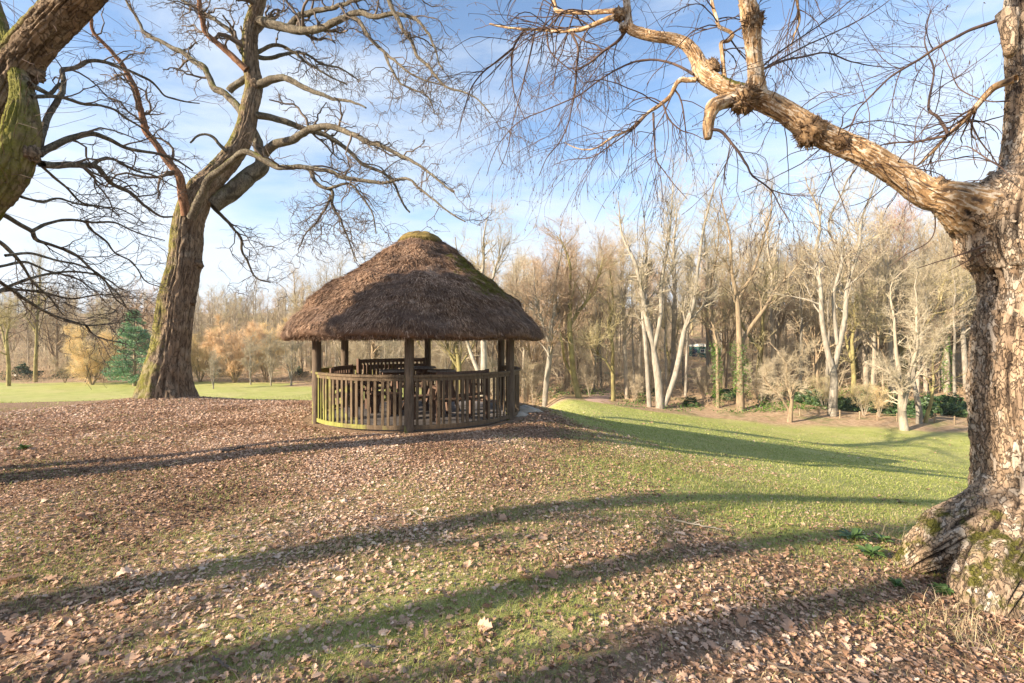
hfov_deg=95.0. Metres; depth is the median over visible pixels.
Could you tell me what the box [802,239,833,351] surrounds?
bare tree
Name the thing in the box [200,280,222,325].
bare tree
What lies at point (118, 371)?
conifer
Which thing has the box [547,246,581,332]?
bare tree
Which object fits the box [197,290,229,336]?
bare tree
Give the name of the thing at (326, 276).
bare tree
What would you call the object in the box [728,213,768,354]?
bare tree
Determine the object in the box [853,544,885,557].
leafy plant
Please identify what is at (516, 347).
bare tree
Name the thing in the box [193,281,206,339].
bare tree
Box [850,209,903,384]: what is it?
bare tree
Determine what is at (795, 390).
evergreen bush
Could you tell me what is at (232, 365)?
bushy tree
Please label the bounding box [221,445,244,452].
fallen stick
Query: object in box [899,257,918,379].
bare tree
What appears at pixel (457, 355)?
bare tree
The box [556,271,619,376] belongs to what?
bare tree
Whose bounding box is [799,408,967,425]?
wire fence
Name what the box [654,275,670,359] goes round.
bare tree
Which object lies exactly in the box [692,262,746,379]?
bare tree
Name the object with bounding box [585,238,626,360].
bare tree
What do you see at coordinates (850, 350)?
bare tree
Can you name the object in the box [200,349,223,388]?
tree
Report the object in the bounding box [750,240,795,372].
bare tree
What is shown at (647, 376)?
bare tree
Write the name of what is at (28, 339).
bare tree
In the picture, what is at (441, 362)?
twiggy bush
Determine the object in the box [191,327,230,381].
bushy tree
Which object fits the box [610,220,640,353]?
bare tree
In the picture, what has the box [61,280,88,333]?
bare tree
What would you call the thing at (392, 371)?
round table
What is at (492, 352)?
bare tree
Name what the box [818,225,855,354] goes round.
bare tree
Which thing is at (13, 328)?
bare tree
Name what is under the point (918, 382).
bare tree
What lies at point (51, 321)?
bare tree
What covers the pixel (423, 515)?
fallen stick
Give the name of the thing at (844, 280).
bare tree
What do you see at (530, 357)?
bare tree
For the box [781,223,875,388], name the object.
bare tree
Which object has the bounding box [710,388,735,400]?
evergreen bush
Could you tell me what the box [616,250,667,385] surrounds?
bare tree
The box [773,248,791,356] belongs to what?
bare tree
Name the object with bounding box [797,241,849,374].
bare tree
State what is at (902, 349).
bare tree
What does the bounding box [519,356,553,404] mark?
twiggy bush
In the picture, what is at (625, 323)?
bare tree
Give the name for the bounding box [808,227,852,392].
bare tree
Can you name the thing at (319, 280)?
bare tree
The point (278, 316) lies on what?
bare tree
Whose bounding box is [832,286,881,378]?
bare tree
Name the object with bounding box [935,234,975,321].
bare tree
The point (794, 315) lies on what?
bare tree
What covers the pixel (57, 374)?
evergreen bush
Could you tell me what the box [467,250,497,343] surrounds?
bare tree
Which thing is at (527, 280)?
bare tree
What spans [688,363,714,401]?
twiggy bush
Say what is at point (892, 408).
bush
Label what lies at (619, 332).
bare tree
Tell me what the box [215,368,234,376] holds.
evergreen bush
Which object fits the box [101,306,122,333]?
bare tree
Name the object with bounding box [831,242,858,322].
bare tree
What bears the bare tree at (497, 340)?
on the ground at (26, 394)
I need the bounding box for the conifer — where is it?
[99,309,151,385]
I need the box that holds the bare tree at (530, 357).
[496,278,565,403]
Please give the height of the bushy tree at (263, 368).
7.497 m
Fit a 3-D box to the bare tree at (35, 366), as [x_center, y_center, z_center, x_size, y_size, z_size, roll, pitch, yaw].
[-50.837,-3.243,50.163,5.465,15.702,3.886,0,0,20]
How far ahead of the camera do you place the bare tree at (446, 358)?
47.04 m
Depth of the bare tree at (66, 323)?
61.62 m
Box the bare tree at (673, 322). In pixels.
[641,167,706,389]
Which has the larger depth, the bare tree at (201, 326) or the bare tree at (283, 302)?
the bare tree at (283, 302)
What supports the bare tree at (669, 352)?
on the ground at (26, 394)
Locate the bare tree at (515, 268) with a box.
[497,241,534,299]
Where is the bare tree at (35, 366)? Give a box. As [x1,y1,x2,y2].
[14,237,63,381]
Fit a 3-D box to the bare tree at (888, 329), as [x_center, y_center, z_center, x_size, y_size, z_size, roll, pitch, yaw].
[34.630,-4.417,42.622,5.711,20.190,8.031,0,0,-35]
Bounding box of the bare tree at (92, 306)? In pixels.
[81,290,99,340]
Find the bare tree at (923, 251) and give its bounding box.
[893,212,972,386]
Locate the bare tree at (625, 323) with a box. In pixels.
[594,230,649,398]
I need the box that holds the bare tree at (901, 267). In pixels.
[856,220,926,375]
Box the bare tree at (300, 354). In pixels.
[287,298,311,370]
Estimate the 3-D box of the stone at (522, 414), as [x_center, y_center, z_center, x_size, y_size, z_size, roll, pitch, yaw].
[0.142,1.606,10.156,0.423,0.192,0.451,0,0,39]
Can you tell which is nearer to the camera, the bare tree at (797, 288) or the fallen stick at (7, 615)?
the fallen stick at (7, 615)
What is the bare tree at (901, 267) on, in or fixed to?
on the ground at (26, 394)
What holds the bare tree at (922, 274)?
on the ground at (26, 394)
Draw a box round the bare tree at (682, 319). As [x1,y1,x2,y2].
[669,273,686,390]
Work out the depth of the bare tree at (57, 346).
59.90 m
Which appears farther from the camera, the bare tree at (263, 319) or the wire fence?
the bare tree at (263, 319)
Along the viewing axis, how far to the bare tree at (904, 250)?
51.52 m
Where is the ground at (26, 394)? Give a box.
[0,304,1023,682]
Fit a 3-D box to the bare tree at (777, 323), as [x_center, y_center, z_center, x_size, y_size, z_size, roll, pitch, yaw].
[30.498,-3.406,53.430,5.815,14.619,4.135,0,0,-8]
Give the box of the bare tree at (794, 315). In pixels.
[778,239,821,366]
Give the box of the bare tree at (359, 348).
[348,340,370,358]
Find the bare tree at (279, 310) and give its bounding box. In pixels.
[268,293,287,344]
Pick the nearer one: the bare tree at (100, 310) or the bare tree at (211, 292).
the bare tree at (211, 292)
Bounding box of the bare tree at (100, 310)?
[94,295,110,332]
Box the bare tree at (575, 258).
[558,229,590,354]
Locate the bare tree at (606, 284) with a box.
[582,231,626,354]
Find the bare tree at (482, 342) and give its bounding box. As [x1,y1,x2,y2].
[452,189,546,398]
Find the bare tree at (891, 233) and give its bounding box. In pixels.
[854,206,918,284]
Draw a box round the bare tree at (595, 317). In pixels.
[584,251,608,390]
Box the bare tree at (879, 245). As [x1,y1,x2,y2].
[857,195,907,374]
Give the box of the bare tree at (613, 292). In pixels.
[598,264,627,329]
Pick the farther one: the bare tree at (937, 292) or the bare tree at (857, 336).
the bare tree at (857, 336)
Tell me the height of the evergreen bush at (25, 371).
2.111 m
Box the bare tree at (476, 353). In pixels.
[462,340,491,386]
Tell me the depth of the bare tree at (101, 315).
86.06 m
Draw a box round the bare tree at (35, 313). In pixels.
[21,285,55,336]
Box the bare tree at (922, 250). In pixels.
[904,233,948,305]
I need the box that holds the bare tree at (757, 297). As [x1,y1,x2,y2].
[737,258,786,341]
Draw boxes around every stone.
[514,411,526,416]
[519,405,542,412]
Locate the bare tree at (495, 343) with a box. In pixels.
[488,300,525,391]
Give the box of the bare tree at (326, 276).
[310,251,345,361]
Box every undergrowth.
[0,296,966,397]
[0,334,965,407]
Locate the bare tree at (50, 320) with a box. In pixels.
[32,290,70,370]
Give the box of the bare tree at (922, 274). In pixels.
[906,243,934,354]
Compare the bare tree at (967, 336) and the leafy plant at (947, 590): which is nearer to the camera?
the leafy plant at (947, 590)
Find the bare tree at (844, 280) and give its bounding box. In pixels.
[835,238,857,341]
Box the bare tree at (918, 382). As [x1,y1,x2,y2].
[884,252,954,393]
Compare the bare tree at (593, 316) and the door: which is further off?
the door
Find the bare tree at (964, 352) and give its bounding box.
[927,248,976,392]
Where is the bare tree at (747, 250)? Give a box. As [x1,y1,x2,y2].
[703,221,768,365]
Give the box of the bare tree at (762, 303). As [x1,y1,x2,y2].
[751,272,775,334]
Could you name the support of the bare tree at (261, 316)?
on the ground at (26, 394)
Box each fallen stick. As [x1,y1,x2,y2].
[0,593,25,618]
[212,656,248,682]
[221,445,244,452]
[354,643,386,658]
[410,509,441,520]
[674,519,722,531]
[767,659,860,680]
[848,520,892,529]
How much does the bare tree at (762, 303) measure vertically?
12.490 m
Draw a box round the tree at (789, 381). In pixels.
[754,338,822,422]
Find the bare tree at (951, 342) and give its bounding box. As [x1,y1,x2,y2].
[933,252,975,370]
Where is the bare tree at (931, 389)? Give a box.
[898,288,971,422]
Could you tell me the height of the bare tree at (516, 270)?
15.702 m
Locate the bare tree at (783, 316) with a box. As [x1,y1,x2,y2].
[749,251,803,342]
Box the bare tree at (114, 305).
[93,288,128,333]
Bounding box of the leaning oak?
[0,0,243,389]
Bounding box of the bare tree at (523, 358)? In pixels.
[511,265,543,396]
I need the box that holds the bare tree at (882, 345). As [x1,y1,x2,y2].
[857,268,911,382]
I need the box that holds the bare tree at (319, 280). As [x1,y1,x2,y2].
[307,265,329,292]
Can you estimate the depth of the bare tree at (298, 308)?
57.97 m
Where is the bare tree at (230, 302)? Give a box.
[214,282,241,326]
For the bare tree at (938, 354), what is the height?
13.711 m
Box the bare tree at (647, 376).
[617,177,674,406]
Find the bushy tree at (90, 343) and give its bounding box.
[72,337,123,380]
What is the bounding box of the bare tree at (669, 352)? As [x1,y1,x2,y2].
[654,301,691,375]
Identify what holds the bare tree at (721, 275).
on the ground at (26, 394)
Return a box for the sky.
[0,0,1004,313]
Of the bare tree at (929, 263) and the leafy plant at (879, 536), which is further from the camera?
the bare tree at (929, 263)
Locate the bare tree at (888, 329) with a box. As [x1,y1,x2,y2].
[840,184,948,397]
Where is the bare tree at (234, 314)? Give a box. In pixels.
[224,290,241,339]
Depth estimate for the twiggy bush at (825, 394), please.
40.44 m
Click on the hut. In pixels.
(697, 348)
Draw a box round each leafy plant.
[14,444,32,449]
[835,528,870,539]
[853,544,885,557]
[871,533,894,542]
[887,577,906,588]
[927,582,953,595]
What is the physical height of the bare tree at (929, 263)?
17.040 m
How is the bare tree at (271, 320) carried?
on the ground at (26, 394)
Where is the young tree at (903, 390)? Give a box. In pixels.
[864,245,966,430]
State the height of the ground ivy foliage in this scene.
3.197 m
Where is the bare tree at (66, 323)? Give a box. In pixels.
[41,290,86,366]
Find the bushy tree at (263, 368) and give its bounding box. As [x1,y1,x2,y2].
[241,314,288,379]
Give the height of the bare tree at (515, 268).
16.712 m
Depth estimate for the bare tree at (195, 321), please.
65.88 m
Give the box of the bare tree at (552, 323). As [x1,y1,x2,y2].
[504,215,585,406]
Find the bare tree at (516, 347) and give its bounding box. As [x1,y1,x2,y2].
[497,274,529,366]
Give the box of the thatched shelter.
[275,230,546,432]
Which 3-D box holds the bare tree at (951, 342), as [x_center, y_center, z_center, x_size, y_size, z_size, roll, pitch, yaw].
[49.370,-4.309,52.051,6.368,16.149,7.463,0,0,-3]
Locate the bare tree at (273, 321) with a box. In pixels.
[266,306,283,360]
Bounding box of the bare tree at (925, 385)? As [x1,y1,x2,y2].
[897,253,961,393]
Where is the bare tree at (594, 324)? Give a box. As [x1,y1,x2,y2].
[573,248,620,386]
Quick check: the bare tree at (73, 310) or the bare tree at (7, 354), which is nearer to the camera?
the bare tree at (7, 354)
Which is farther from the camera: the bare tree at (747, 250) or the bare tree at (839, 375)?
the bare tree at (747, 250)
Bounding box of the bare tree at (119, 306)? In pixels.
[109,282,135,327]
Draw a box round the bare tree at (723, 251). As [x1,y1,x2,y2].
[689,213,744,353]
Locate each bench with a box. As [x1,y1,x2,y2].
[330,364,366,416]
[356,357,424,406]
[432,369,488,423]
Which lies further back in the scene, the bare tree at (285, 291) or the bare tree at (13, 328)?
the bare tree at (285, 291)
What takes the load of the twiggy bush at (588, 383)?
on the ground at (26, 394)
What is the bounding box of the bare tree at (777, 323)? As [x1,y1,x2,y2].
[759,250,798,373]
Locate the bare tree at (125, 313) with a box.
[109,288,133,366]
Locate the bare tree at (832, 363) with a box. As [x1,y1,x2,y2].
[759,138,914,416]
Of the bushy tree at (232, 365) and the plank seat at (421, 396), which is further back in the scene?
the bushy tree at (232, 365)
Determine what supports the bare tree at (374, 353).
on the ground at (26, 394)
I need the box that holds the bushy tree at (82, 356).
[61,320,131,384]
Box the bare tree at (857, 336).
[848,250,872,361]
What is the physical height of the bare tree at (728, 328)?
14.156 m
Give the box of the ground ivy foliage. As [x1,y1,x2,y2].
[529,376,962,413]
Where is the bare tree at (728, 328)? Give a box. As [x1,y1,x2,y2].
[712,256,755,389]
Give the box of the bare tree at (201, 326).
[195,313,205,338]
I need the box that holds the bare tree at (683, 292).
[670,260,691,361]
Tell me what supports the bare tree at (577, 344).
on the ground at (26, 394)
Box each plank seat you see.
[366,391,402,415]
[414,393,441,419]
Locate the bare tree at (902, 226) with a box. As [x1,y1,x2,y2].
[875,191,937,366]
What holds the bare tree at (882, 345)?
on the ground at (26, 394)
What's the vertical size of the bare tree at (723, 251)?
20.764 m
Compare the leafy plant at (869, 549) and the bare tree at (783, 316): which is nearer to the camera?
the leafy plant at (869, 549)
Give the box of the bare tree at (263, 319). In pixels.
[248,309,283,329]
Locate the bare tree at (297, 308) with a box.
[297,282,313,368]
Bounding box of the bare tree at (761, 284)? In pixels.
[734,225,791,361]
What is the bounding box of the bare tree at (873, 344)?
[854,244,908,392]
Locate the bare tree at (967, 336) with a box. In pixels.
[950,246,975,349]
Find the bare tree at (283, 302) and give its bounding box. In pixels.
[276,286,290,324]
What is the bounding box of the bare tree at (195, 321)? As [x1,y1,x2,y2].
[191,296,205,346]
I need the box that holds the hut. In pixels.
[689,344,705,357]
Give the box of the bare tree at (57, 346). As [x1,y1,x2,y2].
[21,276,81,372]
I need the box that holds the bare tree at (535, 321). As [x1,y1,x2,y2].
[528,279,543,374]
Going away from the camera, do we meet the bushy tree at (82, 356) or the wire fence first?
the wire fence
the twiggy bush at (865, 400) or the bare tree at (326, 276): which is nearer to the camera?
the twiggy bush at (865, 400)
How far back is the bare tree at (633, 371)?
47.26 m
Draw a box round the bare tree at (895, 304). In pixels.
[877,243,930,390]
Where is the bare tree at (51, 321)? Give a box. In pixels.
[40,290,60,343]
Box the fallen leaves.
[0,396,1023,682]
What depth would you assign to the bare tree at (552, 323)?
41.62 m
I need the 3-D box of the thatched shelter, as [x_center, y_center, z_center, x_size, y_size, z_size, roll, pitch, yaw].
[-2.070,-0.368,10.501,5.682,4.177,5.933,0,0,0]
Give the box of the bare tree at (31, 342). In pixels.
[10,294,55,362]
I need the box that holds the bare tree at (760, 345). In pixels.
[701,245,798,388]
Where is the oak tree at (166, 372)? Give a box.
[80,0,544,399]
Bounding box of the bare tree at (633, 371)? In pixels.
[613,238,643,392]
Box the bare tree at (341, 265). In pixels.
[322,250,353,364]
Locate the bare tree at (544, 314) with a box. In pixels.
[535,284,554,365]
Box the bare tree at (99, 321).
[81,307,108,344]
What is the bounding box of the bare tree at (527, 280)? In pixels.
[514,254,545,349]
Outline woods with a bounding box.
[0,237,970,355]
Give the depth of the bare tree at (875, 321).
41.40 m
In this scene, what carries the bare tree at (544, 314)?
on the ground at (26, 394)
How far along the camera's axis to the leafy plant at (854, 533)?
4.65 m
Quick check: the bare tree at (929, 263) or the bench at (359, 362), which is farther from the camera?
the bare tree at (929, 263)
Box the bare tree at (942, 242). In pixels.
[928,213,966,351]
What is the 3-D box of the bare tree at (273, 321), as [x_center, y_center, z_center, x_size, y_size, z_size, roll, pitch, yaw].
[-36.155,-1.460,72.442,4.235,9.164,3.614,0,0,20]
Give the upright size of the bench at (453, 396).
1.010 m
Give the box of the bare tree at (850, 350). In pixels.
[818,273,885,397]
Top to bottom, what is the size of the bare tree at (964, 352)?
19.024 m
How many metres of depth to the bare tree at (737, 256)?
65.14 m
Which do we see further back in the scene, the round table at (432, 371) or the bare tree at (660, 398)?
the bare tree at (660, 398)
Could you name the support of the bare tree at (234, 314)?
on the ground at (26, 394)
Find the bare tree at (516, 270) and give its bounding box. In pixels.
[499,248,537,351]
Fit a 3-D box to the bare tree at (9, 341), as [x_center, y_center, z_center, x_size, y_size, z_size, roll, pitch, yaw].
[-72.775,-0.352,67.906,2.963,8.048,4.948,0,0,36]
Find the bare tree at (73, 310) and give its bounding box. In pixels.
[52,290,92,337]
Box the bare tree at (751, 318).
[741,263,775,366]
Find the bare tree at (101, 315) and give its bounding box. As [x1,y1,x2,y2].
[95,303,108,332]
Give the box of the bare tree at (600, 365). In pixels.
[583,221,615,388]
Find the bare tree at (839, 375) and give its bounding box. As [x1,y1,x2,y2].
[831,273,859,380]
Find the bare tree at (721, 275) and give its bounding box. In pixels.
[712,235,736,352]
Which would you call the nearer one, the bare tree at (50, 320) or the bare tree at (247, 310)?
the bare tree at (50, 320)
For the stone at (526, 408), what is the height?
0.277 m
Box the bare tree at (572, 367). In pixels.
[528,213,634,398]
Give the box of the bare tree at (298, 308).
[285,288,332,342]
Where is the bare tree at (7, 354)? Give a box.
[0,292,32,385]
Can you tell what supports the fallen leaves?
on the ground at (26, 394)
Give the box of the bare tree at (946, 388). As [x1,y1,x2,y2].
[908,212,975,393]
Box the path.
[585,387,617,402]
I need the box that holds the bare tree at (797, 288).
[774,238,818,373]
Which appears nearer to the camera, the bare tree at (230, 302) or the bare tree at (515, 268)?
the bare tree at (515, 268)
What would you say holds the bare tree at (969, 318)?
on the ground at (26, 394)
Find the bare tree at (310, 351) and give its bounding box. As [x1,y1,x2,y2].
[305,339,323,377]
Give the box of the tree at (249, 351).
[237,331,263,384]
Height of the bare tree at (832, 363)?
22.164 m
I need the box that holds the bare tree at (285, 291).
[278,282,293,324]
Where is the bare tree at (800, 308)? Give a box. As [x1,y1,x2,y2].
[774,204,825,382]
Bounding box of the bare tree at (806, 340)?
[778,239,844,384]
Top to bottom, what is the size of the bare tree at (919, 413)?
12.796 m
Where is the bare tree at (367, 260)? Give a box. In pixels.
[348,237,393,374]
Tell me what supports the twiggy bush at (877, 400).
on the ground at (26, 394)
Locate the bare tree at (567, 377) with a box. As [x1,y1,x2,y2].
[535,210,592,391]
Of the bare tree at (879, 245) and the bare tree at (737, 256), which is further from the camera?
the bare tree at (737, 256)
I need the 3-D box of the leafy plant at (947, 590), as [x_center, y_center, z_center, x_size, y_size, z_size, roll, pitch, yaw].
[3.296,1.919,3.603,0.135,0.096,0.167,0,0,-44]
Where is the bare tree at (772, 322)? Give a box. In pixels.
[733,181,822,382]
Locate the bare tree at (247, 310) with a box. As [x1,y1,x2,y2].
[240,297,255,338]
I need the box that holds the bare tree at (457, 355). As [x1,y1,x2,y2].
[431,340,479,393]
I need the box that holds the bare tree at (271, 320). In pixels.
[263,305,279,330]
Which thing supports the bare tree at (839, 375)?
on the ground at (26, 394)
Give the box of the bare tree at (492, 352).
[486,341,497,383]
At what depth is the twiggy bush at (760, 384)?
41.81 m
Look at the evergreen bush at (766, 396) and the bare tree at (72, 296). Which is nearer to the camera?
the evergreen bush at (766, 396)
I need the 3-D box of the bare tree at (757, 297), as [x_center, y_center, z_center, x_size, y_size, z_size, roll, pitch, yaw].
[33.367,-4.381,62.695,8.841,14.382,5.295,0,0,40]
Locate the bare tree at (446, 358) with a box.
[431,342,453,368]
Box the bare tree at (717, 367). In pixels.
[674,185,738,407]
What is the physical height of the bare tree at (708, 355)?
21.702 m
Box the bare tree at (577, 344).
[572,279,602,377]
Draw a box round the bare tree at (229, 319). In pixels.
[221,294,246,344]
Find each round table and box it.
[377,369,403,413]
[402,366,435,410]
[422,369,459,413]
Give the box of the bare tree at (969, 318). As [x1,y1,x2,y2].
[958,273,976,351]
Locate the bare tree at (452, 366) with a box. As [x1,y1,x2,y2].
[440,341,471,384]
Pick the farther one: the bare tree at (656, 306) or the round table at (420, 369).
the bare tree at (656, 306)
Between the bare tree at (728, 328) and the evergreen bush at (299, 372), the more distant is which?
the evergreen bush at (299, 372)
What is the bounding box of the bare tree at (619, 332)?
[604,265,636,372]
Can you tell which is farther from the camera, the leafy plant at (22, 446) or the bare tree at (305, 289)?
the bare tree at (305, 289)
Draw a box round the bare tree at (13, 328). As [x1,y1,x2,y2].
[4,298,25,351]
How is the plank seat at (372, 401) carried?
on the thatched shelter
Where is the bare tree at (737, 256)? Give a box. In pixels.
[721,247,750,315]
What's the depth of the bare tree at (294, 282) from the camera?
65.76 m
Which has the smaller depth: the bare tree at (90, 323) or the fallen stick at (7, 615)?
the fallen stick at (7, 615)
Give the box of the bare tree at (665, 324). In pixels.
[653,267,675,391]
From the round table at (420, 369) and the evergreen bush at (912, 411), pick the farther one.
the evergreen bush at (912, 411)
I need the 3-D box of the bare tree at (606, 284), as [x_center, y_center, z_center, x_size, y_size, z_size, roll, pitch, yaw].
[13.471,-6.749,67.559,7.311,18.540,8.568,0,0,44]
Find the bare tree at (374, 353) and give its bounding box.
[357,244,395,358]
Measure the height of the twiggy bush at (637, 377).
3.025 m
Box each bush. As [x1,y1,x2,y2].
[0,362,44,379]
[44,355,78,382]
[48,368,77,378]
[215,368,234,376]
[288,367,308,377]
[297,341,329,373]
[330,339,368,381]
[375,339,403,383]
[418,342,451,383]
[487,354,517,399]
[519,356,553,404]
[579,363,599,395]
[623,371,644,402]
[682,396,701,406]
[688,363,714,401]
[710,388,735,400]
[743,361,777,405]
[756,393,778,401]
[783,381,805,398]
[789,389,828,405]
[808,375,829,408]
[838,397,866,410]
[846,381,878,415]
[853,392,880,402]
[860,389,910,416]
[870,385,892,416]
[891,399,936,417]
[920,394,966,414]
[932,393,967,416]
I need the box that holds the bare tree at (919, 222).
[896,205,944,262]
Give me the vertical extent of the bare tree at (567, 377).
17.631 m
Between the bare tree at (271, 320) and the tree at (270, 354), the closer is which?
the tree at (270, 354)
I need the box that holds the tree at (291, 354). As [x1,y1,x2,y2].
[275,324,307,385]
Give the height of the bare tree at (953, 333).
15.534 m
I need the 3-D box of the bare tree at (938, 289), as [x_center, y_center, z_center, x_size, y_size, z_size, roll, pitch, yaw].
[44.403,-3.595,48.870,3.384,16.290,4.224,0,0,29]
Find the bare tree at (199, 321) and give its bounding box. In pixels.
[193,307,207,334]
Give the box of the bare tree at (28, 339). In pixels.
[13,292,38,365]
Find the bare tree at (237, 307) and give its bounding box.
[222,296,250,319]
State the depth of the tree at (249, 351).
46.94 m
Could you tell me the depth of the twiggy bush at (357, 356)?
44.95 m
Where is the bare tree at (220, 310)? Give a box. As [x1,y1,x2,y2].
[199,299,229,345]
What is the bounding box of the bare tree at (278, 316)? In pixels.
[264,284,291,365]
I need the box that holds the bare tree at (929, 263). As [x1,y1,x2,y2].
[913,227,949,366]
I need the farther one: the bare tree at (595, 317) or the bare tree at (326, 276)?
the bare tree at (326, 276)
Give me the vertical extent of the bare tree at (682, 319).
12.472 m
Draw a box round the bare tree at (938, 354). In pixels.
[921,252,951,389]
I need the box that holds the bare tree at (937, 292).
[920,227,957,390]
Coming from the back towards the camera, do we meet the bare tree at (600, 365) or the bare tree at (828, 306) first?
the bare tree at (600, 365)
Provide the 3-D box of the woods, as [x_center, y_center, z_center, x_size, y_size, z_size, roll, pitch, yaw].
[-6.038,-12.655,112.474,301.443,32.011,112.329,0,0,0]
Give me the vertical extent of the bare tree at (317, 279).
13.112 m
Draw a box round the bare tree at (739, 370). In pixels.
[700,157,831,411]
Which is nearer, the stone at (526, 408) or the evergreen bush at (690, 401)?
the stone at (526, 408)
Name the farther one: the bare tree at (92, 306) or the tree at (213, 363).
the bare tree at (92, 306)
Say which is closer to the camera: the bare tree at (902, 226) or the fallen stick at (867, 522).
the fallen stick at (867, 522)
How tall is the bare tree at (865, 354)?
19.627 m
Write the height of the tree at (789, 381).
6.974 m
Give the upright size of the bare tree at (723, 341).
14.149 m
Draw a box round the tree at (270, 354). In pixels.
[253,329,283,385]
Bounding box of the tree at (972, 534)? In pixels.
[408,0,1023,621]
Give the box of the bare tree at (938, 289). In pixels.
[920,236,950,364]
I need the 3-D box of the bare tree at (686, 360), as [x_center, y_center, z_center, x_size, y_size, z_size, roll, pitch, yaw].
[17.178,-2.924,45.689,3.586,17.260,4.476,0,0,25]
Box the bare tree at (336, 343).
[330,340,352,360]
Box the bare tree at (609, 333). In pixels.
[563,246,634,400]
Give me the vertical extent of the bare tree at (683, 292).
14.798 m
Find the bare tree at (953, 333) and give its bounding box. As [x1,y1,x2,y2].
[924,235,973,396]
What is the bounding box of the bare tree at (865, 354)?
[823,198,912,390]
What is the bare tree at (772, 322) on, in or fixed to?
on the ground at (26, 394)
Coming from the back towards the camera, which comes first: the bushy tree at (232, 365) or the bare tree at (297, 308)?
the bare tree at (297, 308)
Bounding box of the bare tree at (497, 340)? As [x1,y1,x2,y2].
[496,273,502,371]
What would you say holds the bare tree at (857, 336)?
on the ground at (26, 394)
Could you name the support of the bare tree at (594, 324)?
on the ground at (26, 394)
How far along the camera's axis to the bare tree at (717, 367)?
41.93 m
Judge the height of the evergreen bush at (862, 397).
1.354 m
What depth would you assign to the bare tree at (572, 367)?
42.29 m
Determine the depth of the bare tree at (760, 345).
46.10 m
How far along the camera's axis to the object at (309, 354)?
49.77 m
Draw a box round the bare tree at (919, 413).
[883,255,960,423]
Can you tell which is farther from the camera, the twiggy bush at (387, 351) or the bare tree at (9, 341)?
the bare tree at (9, 341)
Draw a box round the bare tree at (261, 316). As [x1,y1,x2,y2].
[252,293,273,333]
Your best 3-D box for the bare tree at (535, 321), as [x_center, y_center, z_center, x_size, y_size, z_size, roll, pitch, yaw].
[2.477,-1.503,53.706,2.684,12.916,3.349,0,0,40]
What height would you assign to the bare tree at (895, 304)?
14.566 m
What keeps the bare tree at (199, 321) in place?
on the ground at (26, 394)
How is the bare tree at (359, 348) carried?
on the ground at (26, 394)
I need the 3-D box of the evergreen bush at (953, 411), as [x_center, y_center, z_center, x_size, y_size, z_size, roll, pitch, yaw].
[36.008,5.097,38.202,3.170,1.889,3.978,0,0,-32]
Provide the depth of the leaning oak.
5.30 m
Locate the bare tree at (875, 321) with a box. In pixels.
[857,274,891,390]
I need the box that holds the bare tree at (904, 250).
[875,215,930,341]
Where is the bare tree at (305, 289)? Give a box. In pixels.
[288,274,316,367]
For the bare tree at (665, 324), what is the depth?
47.28 m
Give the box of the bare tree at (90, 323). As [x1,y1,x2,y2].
[87,307,99,348]
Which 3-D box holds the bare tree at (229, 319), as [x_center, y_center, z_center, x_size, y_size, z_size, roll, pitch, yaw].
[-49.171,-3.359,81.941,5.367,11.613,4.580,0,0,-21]
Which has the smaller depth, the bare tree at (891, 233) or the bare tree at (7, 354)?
the bare tree at (7, 354)
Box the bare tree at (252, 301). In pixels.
[241,272,265,324]
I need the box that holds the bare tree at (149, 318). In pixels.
[111,272,158,367]
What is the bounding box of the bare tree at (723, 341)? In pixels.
[693,265,760,386]
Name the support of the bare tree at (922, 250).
on the ground at (26, 394)
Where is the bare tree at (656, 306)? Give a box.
[650,277,666,348]
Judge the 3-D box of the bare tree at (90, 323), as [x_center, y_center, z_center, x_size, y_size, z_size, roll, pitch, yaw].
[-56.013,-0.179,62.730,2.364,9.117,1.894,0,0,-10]
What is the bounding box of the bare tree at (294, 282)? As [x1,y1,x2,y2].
[276,257,308,366]
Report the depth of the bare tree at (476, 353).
50.36 m
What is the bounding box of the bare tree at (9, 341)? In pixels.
[0,319,26,361]
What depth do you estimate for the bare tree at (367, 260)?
53.01 m
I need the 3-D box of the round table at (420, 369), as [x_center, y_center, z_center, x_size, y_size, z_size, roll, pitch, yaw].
[-2.125,1.084,11.000,0.698,0.992,0.698,0,0,16]
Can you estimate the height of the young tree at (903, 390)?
13.197 m
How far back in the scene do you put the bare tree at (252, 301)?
85.34 m
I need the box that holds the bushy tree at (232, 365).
[200,314,267,382]
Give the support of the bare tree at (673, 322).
on the ground at (26, 394)
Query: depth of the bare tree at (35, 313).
66.19 m
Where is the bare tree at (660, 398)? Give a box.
[602,144,726,408]
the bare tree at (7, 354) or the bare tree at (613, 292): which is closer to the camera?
the bare tree at (7, 354)
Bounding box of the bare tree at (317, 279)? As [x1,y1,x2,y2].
[308,263,329,367]
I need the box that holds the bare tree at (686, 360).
[672,226,707,396]
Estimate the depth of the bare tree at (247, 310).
93.65 m
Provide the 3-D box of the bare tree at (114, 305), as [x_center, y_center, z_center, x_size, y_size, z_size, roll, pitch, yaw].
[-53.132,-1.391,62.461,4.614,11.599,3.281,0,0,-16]
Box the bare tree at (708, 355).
[677,189,738,382]
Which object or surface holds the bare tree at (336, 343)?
on the ground at (26, 394)
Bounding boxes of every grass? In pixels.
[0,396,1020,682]
[847,508,1023,676]
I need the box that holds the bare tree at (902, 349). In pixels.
[858,244,975,395]
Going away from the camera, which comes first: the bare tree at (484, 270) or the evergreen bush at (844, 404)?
the evergreen bush at (844, 404)

